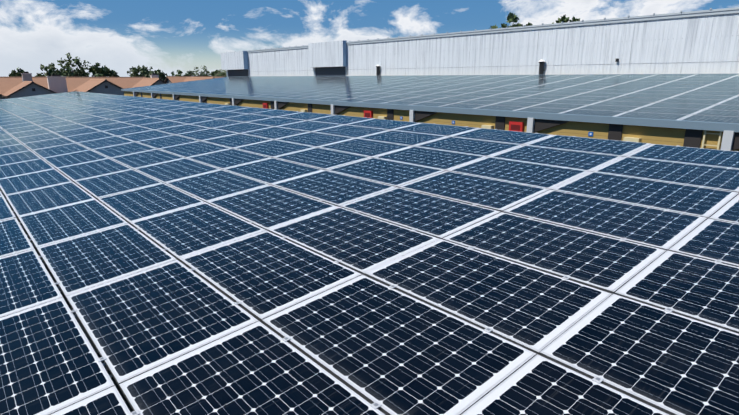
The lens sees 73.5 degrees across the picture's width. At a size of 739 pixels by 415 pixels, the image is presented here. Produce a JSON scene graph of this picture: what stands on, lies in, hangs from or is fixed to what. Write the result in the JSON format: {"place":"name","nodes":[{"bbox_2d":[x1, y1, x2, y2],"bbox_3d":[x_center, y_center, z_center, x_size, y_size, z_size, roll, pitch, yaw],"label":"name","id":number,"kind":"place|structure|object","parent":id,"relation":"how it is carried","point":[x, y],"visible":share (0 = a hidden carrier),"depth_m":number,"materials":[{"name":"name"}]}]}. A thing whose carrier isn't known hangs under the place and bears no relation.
{"place":"outdoors","nodes":[
{"label":"outdoors","id":0,"kind":"place"},
{"bbox_2d":[6,200,132,411],"bbox_3d":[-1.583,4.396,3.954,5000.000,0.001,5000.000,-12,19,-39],"label":"gap between panels","id":1,"kind":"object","parent":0,"point":[109,373],"depth_m":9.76,"materials":[{"name":"concrete"}]},
{"bbox_2d":[9,67,24,76],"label":"tree","id":2,"kind":"object","parent":1,"relation":"on","point":[14,73],"visible":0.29,"depth_m":99.61,"materials":[{"name":"green plant"}]},
{"bbox_2d":[34,62,58,76],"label":"tree","id":3,"kind":"object","parent":1,"relation":"on","point":[51,70],"visible":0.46,"depth_m":105.15,"materials":[{"name":"green plant"}]},
{"bbox_2d":[55,53,90,76],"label":"tree","id":4,"kind":"object","parent":1,"relation":"on","point":[75,73],"visible":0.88,"depth_m":104.94,"materials":[{"name":"green plant"}]},
{"bbox_2d":[84,62,112,76],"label":"tree","id":5,"kind":"object","parent":1,"relation":"on","point":[95,70],"visible":0.71,"depth_m":106.57,"materials":[{"name":"green plant"}]},
{"bbox_2d":[101,65,118,76],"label":"tree","id":6,"kind":"object","parent":1,"relation":"on","point":[113,74],"visible":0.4,"depth_m":111.52,"materials":[{"name":"green plant"}]},
{"bbox_2d":[127,65,151,77],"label":"tree","id":7,"kind":"object","parent":1,"relation":"on","point":[135,71],"visible":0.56,"depth_m":118.25,"materials":[{"name":"green plant"}]},
{"bbox_2d":[145,68,165,79],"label":"tree","id":8,"kind":"object","parent":1,"relation":"on","point":[162,76],"visible":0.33,"depth_m":123.20,"materials":[{"name":"green plant"}]},
{"bbox_2d":[171,70,193,75],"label":"tree","id":9,"kind":"object","parent":1,"relation":"on","point":[190,73],"visible":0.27,"depth_m":144.51,"materials":[{"name":"green plant"}]},
{"bbox_2d":[192,65,209,75],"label":"tree","id":10,"kind":"object","parent":1,"relation":"on","point":[201,73],"visible":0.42,"depth_m":178.01,"materials":[{"name":"green plant"}]},
{"bbox_2d":[209,70,220,75],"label":"tree","id":11,"kind":"object","parent":1,"relation":"on","point":[214,72],"visible":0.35,"depth_m":135.74,"materials":[{"name":"green plant"}]},
{"bbox_2d":[212,69,226,78],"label":"tree","id":12,"kind":"object","parent":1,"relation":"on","point":[224,74],"visible":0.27,"depth_m":81.03,"materials":[{"name":"green plant"}]},
{"bbox_2d":[124,91,738,151],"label":"low wall","id":13,"kind":"structure","parent":1,"relation":"on","point":[662,135],"depth_m":17.58,"materials":[{"name":"yellow paint"}]},
{"bbox_2d":[121,73,738,131],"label":"canopy fascia","id":14,"kind":"structure","parent":13,"relation":"on","point":[702,125],"depth_m":17.01,"materials":[{"name":"grey paint"}]},
{"bbox_2d":[127,74,738,123],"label":"solar panels","id":15,"kind":"object","parent":14,"relation":"on","point":[703,97],"visible":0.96,"depth_m":21.94,"materials":[{"name":"blue glass"}]},
{"bbox_2d":[141,92,721,149],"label":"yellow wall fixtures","id":16,"kind":"object","parent":13,"relation":"attached to","point":[692,137],"depth_m":14.54,"materials":[{"name":"grey metal"}]},
{"bbox_2d":[133,91,738,150],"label":"canopy posts","id":17,"kind":"object","parent":1,"relation":"on","point":[730,140],"visible":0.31,"depth_m":16.29,"materials":[{"name":"grey metal"}]},
{"bbox_2d":[491,12,532,28],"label":"tree","id":18,"kind":"object","parent":1,"relation":"on","point":[512,17],"visible":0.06,"depth_m":100.51,"materials":[{"name":"green plant"}]},
{"bbox_2d":[552,14,579,23],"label":"tree","id":19,"kind":"object","parent":1,"relation":"on","point":[563,19],"visible":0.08,"depth_m":96.58,"materials":[{"name":"green plant"}]},
{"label":"canopy posts","id":20,"kind":"object","parent":1,"relation":"on","visible":0},
{"bbox_2d":[0,189,98,352],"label":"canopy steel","id":21,"kind":"object","parent":20,"relation":"on","point":[88,337],"depth_m":4.73,"materials":[{"name":"grey metal"}]},
{"bbox_2d":[0,91,738,414],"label":"solar panels","id":22,"kind":"object","parent":21,"relation":"on","point":[198,258],"visible":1,"depth_m":4.42,"materials":[{"name":"glass"}]},
{"bbox_2d":[0,74,170,99],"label":"house walls","id":23,"kind":"structure","parent":0,"point":[57,84],"depth_m":81.28,"materials":[{"name":"grey paint"}]},
{"bbox_2d":[0,72,171,96],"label":"house trim","id":24,"kind":"structure","parent":23,"relation":"attached to","point":[153,74],"depth_m":80.58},
{"bbox_2d":[0,76,222,95],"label":"house roofs","id":25,"kind":"structure","parent":23,"relation":"on","point":[9,85],"depth_m":87.16,"materials":[{"name":"orange tile"}]},
{"bbox_2d":[0,0,738,76],"label":"sky","id":26,"kind":"structure","parent":0,"point":[168,36],"materials":[{"name":"blue"}]},
{"bbox_2d":[220,7,738,76],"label":"building wall","id":27,"kind":"structure","parent":0,"point":[698,42],"depth_m":29.09,"materials":[{"name":"white metal"}]},
{"bbox_2d":[376,58,618,75],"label":"vent pipes","id":28,"kind":"object","parent":27,"relation":"attached to","point":[541,65],"visible":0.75,"depth_m":28.95,"materials":[{"name":"black painted metal"},{"name":"pale metal caps"}]}
]}

